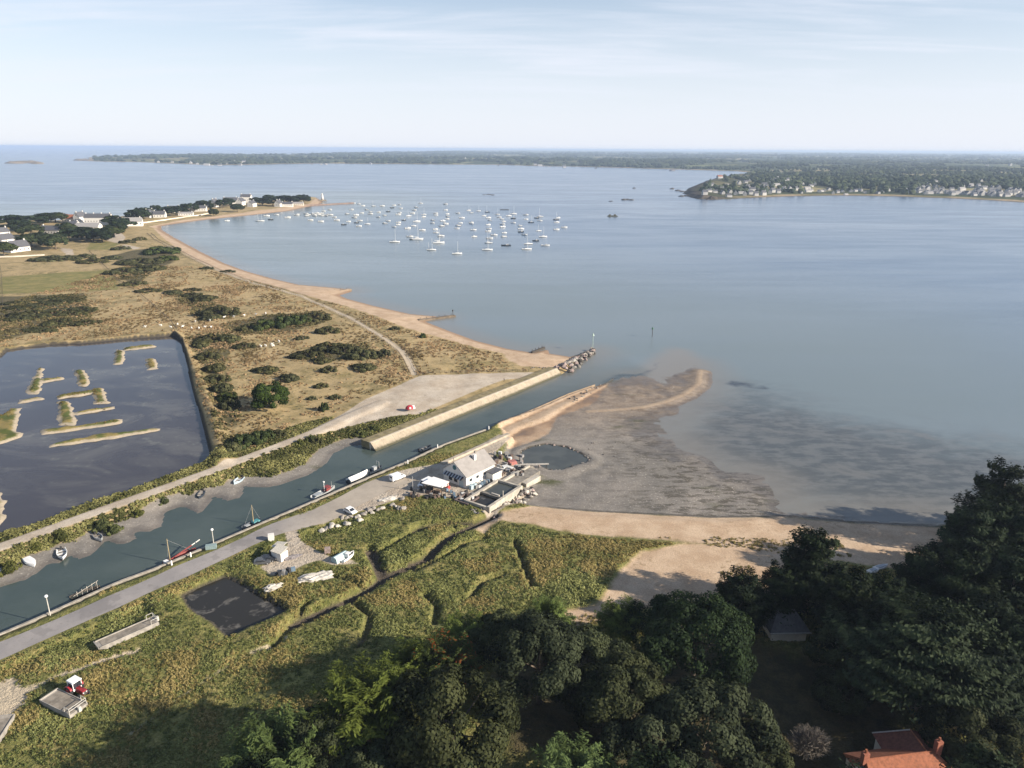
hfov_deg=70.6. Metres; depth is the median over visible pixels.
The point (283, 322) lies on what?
scrub mound
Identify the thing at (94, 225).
white house
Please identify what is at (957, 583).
cypress tree
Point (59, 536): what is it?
bank bush
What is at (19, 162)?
rocky islet
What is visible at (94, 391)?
islet plants
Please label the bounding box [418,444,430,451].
boat
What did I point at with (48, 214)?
village tree
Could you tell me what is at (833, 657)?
holm oak
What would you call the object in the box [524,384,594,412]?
training wall
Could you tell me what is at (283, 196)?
village tree
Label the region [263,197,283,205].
village tree
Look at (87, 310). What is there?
scrub mound
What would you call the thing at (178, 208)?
village tree
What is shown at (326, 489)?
fishing boat
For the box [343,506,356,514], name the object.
parked car
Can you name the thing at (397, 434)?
canal wall
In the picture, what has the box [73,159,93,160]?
rocky islet
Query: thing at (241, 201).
white house
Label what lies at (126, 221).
village tree
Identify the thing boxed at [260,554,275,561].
parked car
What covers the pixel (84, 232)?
village tree
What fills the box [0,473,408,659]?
road
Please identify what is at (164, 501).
bank bush
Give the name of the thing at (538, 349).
groyne
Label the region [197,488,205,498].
boat
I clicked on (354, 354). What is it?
scrub mound
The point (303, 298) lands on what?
wooden fence
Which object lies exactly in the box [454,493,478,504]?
rubble heap
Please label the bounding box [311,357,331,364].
scrub mound
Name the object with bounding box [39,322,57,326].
scrub mound
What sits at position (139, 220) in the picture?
white house
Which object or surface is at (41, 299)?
scrub mound
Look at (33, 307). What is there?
scrub mound
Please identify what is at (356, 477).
covered boat
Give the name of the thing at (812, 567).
cypress tree
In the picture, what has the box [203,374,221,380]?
scrub mound
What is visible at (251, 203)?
white house
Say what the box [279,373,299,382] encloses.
scrub mound
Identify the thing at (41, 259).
field bush
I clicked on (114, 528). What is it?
bank bush
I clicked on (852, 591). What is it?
cypress tree
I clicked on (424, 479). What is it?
parked van
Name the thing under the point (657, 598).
tree
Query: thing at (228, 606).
pond water
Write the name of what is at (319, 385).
scrub mound
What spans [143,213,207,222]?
promenade wall
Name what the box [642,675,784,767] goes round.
holm oak
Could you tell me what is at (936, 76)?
sky
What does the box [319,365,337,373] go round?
scrub mound
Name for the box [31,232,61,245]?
village tree
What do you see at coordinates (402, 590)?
marsh grass
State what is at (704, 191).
village house
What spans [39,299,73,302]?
scrub mound
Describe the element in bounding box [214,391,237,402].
scrub mound
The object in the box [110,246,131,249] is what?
field bush
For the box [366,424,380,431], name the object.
bank bush
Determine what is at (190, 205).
village tree
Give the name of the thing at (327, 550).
stone block
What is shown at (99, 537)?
boat
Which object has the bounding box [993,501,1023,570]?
tall pine
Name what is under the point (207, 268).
scrub mound
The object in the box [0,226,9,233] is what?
white house
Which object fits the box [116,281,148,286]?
scrub mound
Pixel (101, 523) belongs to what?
bank bush
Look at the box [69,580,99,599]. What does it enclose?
wooden jetty
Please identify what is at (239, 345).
scrub mound
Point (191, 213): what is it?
white house
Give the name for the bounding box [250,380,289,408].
round bush
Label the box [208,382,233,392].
scrub mound
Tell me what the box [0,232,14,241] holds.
white house
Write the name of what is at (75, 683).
tractor
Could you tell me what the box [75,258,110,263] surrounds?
field bush
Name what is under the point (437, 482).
flat roof shed
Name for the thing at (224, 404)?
scrub mound
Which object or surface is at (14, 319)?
scrub mound
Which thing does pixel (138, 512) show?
bank bush
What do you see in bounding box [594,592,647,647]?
feathery tree
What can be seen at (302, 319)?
scrub mound
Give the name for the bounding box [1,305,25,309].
scrub mound
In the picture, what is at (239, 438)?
scrub mound
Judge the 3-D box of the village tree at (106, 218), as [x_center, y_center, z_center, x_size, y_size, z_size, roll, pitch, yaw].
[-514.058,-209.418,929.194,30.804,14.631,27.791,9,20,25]
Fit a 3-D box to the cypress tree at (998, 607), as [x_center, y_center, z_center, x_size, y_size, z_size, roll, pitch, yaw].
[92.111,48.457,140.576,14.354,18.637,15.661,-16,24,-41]
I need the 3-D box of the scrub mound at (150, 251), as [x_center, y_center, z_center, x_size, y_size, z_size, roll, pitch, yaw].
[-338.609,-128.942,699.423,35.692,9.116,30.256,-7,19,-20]
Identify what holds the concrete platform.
on the ground at (634, 477)
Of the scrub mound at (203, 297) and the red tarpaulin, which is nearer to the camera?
the red tarpaulin
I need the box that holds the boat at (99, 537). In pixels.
[92,531,102,541]
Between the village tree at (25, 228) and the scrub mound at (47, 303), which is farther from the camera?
the village tree at (25, 228)
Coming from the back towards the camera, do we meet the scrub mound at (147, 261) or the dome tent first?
the scrub mound at (147, 261)
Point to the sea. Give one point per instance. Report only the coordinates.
(860, 357)
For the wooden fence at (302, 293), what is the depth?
494.12 m
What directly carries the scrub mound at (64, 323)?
on the ground at (634, 477)
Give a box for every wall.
[0,254,44,256]
[0,429,485,635]
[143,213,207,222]
[361,367,561,450]
[440,433,509,464]
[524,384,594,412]
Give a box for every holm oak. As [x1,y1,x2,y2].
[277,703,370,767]
[330,734,401,767]
[378,678,454,735]
[383,663,520,767]
[464,607,539,671]
[484,609,585,707]
[541,623,638,703]
[562,648,672,744]
[594,703,700,767]
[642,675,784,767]
[716,731,794,767]
[801,621,869,675]
[914,696,1023,767]
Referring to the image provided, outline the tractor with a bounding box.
[64,675,89,698]
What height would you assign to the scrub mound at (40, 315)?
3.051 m
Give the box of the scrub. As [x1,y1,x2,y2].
[0,266,384,456]
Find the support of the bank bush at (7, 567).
on the ground at (634, 477)
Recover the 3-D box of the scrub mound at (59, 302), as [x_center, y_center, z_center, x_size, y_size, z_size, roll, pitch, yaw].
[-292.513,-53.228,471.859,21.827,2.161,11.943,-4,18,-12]
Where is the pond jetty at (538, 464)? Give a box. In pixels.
[520,463,548,467]
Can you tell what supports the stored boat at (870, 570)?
on the ground at (634, 477)
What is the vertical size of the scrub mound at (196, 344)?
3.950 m
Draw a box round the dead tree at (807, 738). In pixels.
[786,723,832,760]
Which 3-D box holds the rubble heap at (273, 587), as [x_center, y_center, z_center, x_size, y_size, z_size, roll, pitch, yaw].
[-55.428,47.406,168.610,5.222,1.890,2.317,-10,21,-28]
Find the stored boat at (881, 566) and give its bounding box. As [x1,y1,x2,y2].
[872,564,887,569]
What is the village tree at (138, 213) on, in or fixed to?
on the ground at (634, 477)
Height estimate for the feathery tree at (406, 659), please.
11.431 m
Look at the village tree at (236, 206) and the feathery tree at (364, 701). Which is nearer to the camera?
the feathery tree at (364, 701)
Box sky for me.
[0,0,1023,152]
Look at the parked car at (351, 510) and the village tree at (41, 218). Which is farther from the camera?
the village tree at (41, 218)
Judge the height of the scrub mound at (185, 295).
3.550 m
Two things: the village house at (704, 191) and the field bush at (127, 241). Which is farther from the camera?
the village house at (704, 191)
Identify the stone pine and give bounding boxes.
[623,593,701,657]
[635,589,757,688]
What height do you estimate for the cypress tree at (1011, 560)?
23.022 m
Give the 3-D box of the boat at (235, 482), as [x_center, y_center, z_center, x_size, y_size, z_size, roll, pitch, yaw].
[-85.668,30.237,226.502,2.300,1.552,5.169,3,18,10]
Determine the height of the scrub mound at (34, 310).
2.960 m
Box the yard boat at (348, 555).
[340,550,353,562]
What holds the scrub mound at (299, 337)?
on the ground at (634, 477)
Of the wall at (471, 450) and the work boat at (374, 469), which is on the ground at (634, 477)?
the wall at (471, 450)
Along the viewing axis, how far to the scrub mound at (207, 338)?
380.52 m
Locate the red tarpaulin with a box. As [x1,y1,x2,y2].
[507,459,516,464]
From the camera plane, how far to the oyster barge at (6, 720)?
128.11 m
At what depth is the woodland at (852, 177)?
2286.77 m
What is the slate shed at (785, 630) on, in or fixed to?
on the ground at (634, 477)
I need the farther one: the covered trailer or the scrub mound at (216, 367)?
the scrub mound at (216, 367)
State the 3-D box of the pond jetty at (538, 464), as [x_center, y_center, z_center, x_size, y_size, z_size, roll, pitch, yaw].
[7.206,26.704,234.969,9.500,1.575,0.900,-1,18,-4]
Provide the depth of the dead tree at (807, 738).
121.38 m
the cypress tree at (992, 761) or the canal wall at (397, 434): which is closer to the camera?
the cypress tree at (992, 761)
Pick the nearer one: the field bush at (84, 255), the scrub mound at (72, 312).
the scrub mound at (72, 312)
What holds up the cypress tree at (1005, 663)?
on the ground at (634, 477)
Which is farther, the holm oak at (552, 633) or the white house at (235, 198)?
the white house at (235, 198)
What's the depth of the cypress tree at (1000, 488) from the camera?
183.34 m
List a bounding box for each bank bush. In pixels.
[0,560,22,576]
[25,541,42,552]
[48,529,68,543]
[87,518,113,532]
[103,524,123,535]
[130,509,144,517]
[155,496,168,505]
[294,438,303,445]
[306,434,314,440]
[352,430,367,437]
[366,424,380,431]
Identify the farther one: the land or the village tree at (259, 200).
the land
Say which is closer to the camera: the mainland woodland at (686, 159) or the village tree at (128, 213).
the village tree at (128, 213)
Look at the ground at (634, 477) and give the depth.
204.01 m
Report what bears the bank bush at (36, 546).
on the ground at (634, 477)
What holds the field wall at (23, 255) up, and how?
on the ground at (634, 477)
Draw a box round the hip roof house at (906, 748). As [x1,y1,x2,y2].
[843,729,951,767]
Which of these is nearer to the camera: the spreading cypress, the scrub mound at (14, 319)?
the spreading cypress
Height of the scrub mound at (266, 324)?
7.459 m
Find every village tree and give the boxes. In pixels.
[0,214,25,222]
[0,220,31,229]
[0,241,18,255]
[5,215,48,223]
[14,224,44,233]
[14,233,38,246]
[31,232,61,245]
[33,213,54,220]
[37,235,69,249]
[46,212,68,222]
[54,228,83,240]
[55,222,77,229]
[65,227,93,238]
[78,228,100,240]
[85,229,114,241]
[99,215,119,222]
[100,226,125,233]
[105,221,127,229]
[109,217,136,226]
[123,209,151,216]
[132,210,148,217]
[150,205,160,209]
[155,206,177,213]
[169,205,189,213]
[180,203,199,211]
[197,201,213,206]
[208,209,219,214]
[215,199,231,207]
[222,198,235,205]
[230,204,244,211]
[254,198,271,205]
[262,195,274,197]
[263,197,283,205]
[274,195,289,200]
[279,195,301,201]
[291,195,310,201]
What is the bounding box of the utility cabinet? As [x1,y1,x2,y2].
[268,533,273,540]
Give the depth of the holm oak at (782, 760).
114.30 m
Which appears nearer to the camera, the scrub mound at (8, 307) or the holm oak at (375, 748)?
the holm oak at (375, 748)
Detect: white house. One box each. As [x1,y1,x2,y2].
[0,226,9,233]
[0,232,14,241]
[4,238,30,252]
[38,224,62,233]
[61,213,73,222]
[73,210,84,222]
[75,221,102,227]
[83,212,111,224]
[118,216,143,225]
[144,208,153,217]
[152,210,166,217]
[178,211,193,215]
[191,204,206,211]
[211,198,219,206]
[223,196,237,203]
[235,197,245,204]
[240,193,251,202]
[247,199,256,206]
[274,199,281,206]
[282,201,292,206]
[292,201,303,205]
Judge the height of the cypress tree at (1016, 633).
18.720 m
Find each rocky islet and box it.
[6,160,43,163]
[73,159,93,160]
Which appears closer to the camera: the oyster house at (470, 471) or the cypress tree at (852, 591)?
the cypress tree at (852, 591)
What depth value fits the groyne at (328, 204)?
1334.80 m
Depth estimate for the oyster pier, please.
226.70 m
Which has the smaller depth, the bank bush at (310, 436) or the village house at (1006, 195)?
the bank bush at (310, 436)
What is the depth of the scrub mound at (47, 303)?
465.28 m
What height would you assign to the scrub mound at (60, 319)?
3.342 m
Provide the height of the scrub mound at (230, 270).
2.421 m
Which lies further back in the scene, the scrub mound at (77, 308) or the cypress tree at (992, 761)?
the scrub mound at (77, 308)
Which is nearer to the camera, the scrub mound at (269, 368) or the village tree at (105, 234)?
the scrub mound at (269, 368)
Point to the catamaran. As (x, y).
(438, 242)
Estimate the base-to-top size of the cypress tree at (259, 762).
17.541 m
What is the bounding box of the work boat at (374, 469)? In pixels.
[367,465,381,474]
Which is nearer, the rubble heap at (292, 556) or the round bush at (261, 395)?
the rubble heap at (292, 556)
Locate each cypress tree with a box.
[228,751,277,767]
[437,733,493,767]
[615,742,693,767]
[705,565,774,639]
[757,559,807,625]
[771,524,848,618]
[808,563,882,651]
[838,758,864,767]
[844,568,910,630]
[890,544,948,619]
[913,548,1001,623]
[939,737,1017,767]
[941,490,1023,587]
[944,455,1023,519]
[947,587,1021,644]
[955,636,1023,744]
[970,542,1023,626]
[982,612,1023,712]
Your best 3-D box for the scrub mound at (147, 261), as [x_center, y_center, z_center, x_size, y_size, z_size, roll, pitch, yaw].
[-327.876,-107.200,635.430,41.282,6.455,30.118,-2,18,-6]
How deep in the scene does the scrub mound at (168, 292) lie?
503.84 m
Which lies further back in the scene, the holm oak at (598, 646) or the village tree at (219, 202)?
the village tree at (219, 202)
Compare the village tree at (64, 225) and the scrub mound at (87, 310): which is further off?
the village tree at (64, 225)
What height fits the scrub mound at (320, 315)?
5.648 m
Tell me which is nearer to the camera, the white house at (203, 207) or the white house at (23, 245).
the white house at (23, 245)
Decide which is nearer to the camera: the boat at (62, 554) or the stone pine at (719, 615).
the stone pine at (719, 615)
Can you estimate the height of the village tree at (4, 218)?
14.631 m
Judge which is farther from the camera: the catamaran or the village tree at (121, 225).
the village tree at (121, 225)
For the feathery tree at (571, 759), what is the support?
on the ground at (634, 477)
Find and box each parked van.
[389,472,405,481]
[417,476,431,487]
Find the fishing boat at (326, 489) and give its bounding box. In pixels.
[310,481,334,499]
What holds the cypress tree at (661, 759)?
on the ground at (634, 477)
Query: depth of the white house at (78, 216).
953.92 m
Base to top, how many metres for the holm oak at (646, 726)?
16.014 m
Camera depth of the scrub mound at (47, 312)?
438.44 m
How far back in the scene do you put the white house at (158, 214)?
1046.39 m
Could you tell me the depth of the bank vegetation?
228.74 m
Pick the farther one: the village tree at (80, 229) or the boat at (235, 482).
the village tree at (80, 229)
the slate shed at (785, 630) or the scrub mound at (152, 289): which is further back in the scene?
the scrub mound at (152, 289)
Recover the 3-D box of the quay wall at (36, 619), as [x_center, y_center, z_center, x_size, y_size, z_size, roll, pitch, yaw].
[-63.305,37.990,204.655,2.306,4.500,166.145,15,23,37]
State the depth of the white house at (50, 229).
838.07 m
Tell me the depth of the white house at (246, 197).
1345.44 m
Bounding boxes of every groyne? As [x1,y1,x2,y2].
[295,202,353,205]
[418,315,455,320]
[531,347,544,352]
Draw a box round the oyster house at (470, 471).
[442,449,501,489]
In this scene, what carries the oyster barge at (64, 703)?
on the ground at (634, 477)
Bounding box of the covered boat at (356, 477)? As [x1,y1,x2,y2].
[346,470,367,484]
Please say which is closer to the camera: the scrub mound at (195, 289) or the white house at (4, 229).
the scrub mound at (195, 289)
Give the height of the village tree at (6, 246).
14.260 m
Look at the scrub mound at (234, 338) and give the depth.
379.77 m
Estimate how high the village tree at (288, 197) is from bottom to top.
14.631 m
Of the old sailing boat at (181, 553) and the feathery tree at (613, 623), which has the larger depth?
the old sailing boat at (181, 553)
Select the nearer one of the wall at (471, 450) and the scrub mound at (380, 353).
the wall at (471, 450)
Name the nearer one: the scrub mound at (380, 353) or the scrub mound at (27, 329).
the scrub mound at (380, 353)
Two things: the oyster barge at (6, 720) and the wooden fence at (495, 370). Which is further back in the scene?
the wooden fence at (495, 370)
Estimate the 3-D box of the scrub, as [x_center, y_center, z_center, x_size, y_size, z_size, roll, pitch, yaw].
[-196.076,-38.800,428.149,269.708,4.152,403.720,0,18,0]
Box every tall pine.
[922,502,1008,572]
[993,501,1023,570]
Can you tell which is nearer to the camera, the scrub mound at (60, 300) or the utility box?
the utility box
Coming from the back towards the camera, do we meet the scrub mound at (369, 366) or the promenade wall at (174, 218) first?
the promenade wall at (174, 218)
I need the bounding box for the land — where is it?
[87,150,1023,202]
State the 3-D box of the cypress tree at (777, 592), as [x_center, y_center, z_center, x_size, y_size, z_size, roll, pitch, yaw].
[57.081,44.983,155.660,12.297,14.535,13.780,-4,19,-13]
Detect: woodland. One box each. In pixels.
[92,150,1023,167]
[674,164,1023,194]
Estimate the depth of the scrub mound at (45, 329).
397.43 m
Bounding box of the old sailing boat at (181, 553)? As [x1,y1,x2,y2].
[162,539,199,563]
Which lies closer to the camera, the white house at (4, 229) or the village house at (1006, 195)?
the white house at (4, 229)
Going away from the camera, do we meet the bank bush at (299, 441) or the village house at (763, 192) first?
the bank bush at (299, 441)
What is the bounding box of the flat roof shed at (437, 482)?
[422,477,448,495]
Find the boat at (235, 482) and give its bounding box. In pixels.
[233,475,244,484]
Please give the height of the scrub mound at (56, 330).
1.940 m
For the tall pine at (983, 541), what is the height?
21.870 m
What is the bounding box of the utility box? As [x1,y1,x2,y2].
[205,543,216,549]
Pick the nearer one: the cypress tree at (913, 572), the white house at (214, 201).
the cypress tree at (913, 572)
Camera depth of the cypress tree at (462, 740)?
102.75 m
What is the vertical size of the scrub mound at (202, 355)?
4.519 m
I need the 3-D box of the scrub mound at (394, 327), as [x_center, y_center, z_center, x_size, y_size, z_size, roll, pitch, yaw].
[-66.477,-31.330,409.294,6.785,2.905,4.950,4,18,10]
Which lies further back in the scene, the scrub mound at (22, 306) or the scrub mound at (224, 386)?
the scrub mound at (22, 306)
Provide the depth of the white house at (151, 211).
1046.45 m
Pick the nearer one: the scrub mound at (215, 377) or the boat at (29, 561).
the boat at (29, 561)
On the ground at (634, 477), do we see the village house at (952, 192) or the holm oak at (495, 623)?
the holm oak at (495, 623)
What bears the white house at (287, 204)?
on the ground at (634, 477)
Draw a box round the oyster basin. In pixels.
[464,479,522,512]
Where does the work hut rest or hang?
on the ground at (634, 477)
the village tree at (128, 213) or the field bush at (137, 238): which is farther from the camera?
the village tree at (128, 213)
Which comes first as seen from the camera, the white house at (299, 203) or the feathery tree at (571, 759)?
the feathery tree at (571, 759)
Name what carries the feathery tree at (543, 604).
on the ground at (634, 477)
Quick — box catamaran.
[433,237,443,243]
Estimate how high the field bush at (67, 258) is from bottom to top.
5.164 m
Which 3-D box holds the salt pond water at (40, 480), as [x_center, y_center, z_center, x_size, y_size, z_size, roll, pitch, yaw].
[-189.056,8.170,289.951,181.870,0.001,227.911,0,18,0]
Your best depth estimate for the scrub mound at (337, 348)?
361.13 m
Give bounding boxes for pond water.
[0,336,209,531]
[184,578,283,635]
[522,444,588,469]
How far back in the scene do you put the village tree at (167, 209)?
1065.33 m
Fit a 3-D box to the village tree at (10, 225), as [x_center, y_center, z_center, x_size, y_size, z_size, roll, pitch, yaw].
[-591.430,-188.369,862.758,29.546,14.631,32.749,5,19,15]
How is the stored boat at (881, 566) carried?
on the ground at (634, 477)
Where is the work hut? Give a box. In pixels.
[269,541,287,561]
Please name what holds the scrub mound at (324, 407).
on the ground at (634, 477)
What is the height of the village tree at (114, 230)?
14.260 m
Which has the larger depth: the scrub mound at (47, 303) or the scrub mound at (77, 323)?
the scrub mound at (47, 303)
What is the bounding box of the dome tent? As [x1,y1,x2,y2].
[405,405,414,409]
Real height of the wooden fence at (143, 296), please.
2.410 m
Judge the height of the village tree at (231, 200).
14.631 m
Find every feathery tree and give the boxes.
[216,700,330,767]
[302,649,420,756]
[374,635,437,678]
[411,627,484,695]
[430,608,493,662]
[519,593,577,625]
[521,729,619,767]
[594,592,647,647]
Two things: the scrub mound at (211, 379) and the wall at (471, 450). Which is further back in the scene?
the scrub mound at (211, 379)
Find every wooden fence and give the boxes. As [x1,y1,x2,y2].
[90,252,176,329]
[147,233,410,374]
[151,233,419,372]
[421,369,528,373]
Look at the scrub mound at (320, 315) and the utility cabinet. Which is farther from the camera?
the scrub mound at (320, 315)
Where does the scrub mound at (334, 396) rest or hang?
on the ground at (634, 477)
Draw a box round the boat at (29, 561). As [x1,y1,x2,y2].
[22,556,35,566]
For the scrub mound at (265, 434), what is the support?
on the ground at (634, 477)
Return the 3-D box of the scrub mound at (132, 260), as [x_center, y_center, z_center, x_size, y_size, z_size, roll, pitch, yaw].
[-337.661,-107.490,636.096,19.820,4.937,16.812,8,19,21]
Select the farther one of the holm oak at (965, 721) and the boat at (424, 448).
the boat at (424, 448)
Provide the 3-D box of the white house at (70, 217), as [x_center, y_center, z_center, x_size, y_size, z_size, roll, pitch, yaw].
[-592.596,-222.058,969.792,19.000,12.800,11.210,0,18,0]
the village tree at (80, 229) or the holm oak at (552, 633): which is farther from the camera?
the village tree at (80, 229)
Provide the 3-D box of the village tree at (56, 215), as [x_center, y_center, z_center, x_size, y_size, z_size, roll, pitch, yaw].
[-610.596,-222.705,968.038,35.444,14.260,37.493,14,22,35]
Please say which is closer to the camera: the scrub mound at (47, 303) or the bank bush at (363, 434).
the bank bush at (363, 434)
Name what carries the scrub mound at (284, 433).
on the ground at (634, 477)
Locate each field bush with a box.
[26,255,71,261]
[47,255,81,260]
[71,253,96,258]
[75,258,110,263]
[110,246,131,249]
[118,239,136,243]
[132,237,147,240]
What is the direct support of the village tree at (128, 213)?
on the ground at (634, 477)
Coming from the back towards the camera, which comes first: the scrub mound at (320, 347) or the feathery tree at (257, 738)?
the scrub mound at (320, 347)
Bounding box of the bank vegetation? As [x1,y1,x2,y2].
[0,408,437,565]
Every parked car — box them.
[253,557,270,564]
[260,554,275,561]
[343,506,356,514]
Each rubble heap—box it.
[263,582,282,591]
[284,554,302,560]
[297,570,333,582]
[378,495,397,501]
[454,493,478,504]
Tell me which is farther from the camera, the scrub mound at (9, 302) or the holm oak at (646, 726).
the scrub mound at (9, 302)
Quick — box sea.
[0,147,1023,632]
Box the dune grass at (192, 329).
[0,265,523,448]
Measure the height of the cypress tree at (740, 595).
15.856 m
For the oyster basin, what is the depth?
213.42 m
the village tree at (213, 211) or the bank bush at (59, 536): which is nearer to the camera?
the bank bush at (59, 536)
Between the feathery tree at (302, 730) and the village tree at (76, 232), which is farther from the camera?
the village tree at (76, 232)
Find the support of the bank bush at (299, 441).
on the ground at (634, 477)
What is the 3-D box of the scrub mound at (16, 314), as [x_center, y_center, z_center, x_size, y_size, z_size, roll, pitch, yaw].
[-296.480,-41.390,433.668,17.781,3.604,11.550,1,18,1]
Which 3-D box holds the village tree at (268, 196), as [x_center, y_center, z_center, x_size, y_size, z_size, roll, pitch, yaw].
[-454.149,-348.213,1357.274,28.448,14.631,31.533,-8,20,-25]
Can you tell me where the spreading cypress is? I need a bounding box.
[822,582,1020,732]
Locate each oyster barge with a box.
[0,714,14,741]
[39,688,87,718]
[93,613,158,649]
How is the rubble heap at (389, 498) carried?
on the ground at (634, 477)
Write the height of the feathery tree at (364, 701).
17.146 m
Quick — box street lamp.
[44,595,50,615]
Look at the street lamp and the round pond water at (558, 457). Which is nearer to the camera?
the street lamp
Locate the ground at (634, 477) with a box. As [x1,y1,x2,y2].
[0,197,1023,767]
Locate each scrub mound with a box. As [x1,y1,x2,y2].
[0,300,28,304]
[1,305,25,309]
[3,316,31,321]
[5,312,32,316]
[9,305,31,309]
[16,305,46,309]
[16,314,52,319]
[20,327,49,332]
[24,309,44,313]
[25,302,58,306]
[28,329,57,333]
[30,327,54,332]
[31,297,60,301]
[36,310,67,315]
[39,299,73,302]
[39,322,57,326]
[42,318,73,322]
[45,300,82,304]
[45,307,66,311]
[46,322,67,325]
[53,310,88,316]
[67,305,98,311]
[67,319,102,325]
[76,309,94,312]
[100,255,122,259]
[102,267,143,274]
[113,257,164,265]
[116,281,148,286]
[120,259,140,263]
[132,264,166,271]
[133,287,162,292]
[142,246,180,255]
[153,255,179,260]
[163,290,183,294]
[179,292,202,297]
[182,287,201,291]
[186,295,218,301]
[191,340,209,348]
[192,333,229,342]
[193,351,220,360]
[194,305,241,316]
[198,315,220,320]
[199,266,214,269]
[201,363,225,372]
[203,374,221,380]
[205,374,231,383]
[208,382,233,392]
[213,334,241,342]
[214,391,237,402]
[218,398,241,410]
[219,269,235,272]
[223,441,241,452]
[224,432,260,450]
[231,342,256,348]
[235,323,261,330]
[243,428,275,444]
[249,319,278,331]
[250,365,278,374]
[270,428,287,437]
[274,315,296,328]
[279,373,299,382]
[288,349,324,359]
[292,314,311,324]
[293,335,309,339]
[298,312,331,321]
[306,395,316,400]
[309,436,322,444]
[311,341,342,350]
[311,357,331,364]
[313,382,328,388]
[314,325,339,334]
[318,402,328,411]
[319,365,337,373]
[326,343,360,354]
[328,394,341,399]
[343,348,377,360]
[351,363,376,372]
[376,348,390,356]
[389,326,400,329]
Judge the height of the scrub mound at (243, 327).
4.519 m
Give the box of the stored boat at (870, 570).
[866,568,878,572]
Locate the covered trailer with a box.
[331,550,346,563]
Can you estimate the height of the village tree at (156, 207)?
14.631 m
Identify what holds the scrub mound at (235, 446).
on the ground at (634, 477)
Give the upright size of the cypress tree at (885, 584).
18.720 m
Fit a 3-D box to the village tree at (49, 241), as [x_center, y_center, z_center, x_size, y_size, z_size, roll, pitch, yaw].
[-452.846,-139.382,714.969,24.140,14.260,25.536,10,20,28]
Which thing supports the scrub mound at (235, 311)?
on the ground at (634, 477)
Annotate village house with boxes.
[702,189,707,194]
[760,190,766,194]
[949,190,955,194]
[996,191,1002,196]
[1002,192,1010,196]
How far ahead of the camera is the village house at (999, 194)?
1642.17 m
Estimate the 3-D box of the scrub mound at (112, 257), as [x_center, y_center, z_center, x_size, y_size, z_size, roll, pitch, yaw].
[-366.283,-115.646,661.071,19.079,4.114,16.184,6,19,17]
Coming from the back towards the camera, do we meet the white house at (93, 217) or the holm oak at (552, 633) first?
the white house at (93, 217)
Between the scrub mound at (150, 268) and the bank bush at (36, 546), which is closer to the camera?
the bank bush at (36, 546)
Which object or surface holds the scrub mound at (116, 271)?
on the ground at (634, 477)
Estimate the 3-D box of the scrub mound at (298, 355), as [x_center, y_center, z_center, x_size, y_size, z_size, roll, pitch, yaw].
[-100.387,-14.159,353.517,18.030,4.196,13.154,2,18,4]
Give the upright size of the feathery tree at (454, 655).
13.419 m
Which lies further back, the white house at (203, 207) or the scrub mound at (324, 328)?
the white house at (203, 207)
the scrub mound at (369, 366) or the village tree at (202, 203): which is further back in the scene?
the village tree at (202, 203)
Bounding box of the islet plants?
[0,346,152,424]
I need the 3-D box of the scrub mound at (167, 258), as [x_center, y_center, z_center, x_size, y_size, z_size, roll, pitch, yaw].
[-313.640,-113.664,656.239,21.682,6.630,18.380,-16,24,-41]
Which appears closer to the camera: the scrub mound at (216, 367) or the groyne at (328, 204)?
the scrub mound at (216, 367)
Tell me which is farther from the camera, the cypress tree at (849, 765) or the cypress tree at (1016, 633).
the cypress tree at (1016, 633)
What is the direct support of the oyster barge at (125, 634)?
on the ground at (634, 477)
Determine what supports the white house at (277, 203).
on the ground at (634, 477)
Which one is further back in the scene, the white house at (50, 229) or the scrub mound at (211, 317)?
the white house at (50, 229)
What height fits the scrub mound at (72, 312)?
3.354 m
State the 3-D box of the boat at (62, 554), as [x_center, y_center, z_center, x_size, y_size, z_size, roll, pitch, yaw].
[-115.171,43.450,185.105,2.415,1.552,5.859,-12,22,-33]
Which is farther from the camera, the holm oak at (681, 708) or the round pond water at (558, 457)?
the round pond water at (558, 457)
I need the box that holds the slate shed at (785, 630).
[762,609,811,640]
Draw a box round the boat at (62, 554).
[56,546,66,559]
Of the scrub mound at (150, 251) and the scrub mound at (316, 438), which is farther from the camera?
the scrub mound at (150, 251)
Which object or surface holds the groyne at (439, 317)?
on the ground at (634, 477)
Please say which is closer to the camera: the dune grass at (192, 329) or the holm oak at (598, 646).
the holm oak at (598, 646)
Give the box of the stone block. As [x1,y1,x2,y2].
[324,546,330,553]
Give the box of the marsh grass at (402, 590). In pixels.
[0,452,1023,767]
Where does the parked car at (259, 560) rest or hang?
on the ground at (634, 477)
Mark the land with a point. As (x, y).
(694, 192)
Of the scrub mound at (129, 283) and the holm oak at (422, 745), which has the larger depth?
the scrub mound at (129, 283)
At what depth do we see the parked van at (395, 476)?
222.76 m
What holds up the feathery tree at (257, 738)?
on the ground at (634, 477)
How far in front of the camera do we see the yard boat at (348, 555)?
180.25 m
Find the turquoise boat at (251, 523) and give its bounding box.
[241,505,260,529]
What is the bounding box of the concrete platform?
[522,474,540,487]
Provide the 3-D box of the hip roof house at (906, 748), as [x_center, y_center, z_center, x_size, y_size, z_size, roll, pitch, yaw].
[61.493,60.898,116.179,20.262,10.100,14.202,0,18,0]
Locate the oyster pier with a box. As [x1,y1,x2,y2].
[502,465,539,484]
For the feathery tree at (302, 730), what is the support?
on the ground at (634, 477)
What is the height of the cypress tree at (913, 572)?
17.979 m
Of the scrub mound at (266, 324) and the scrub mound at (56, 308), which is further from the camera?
the scrub mound at (56, 308)
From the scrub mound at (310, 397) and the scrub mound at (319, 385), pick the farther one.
the scrub mound at (319, 385)
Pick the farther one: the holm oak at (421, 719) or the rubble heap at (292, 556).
the rubble heap at (292, 556)
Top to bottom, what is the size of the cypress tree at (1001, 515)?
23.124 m
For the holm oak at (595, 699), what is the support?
on the ground at (634, 477)

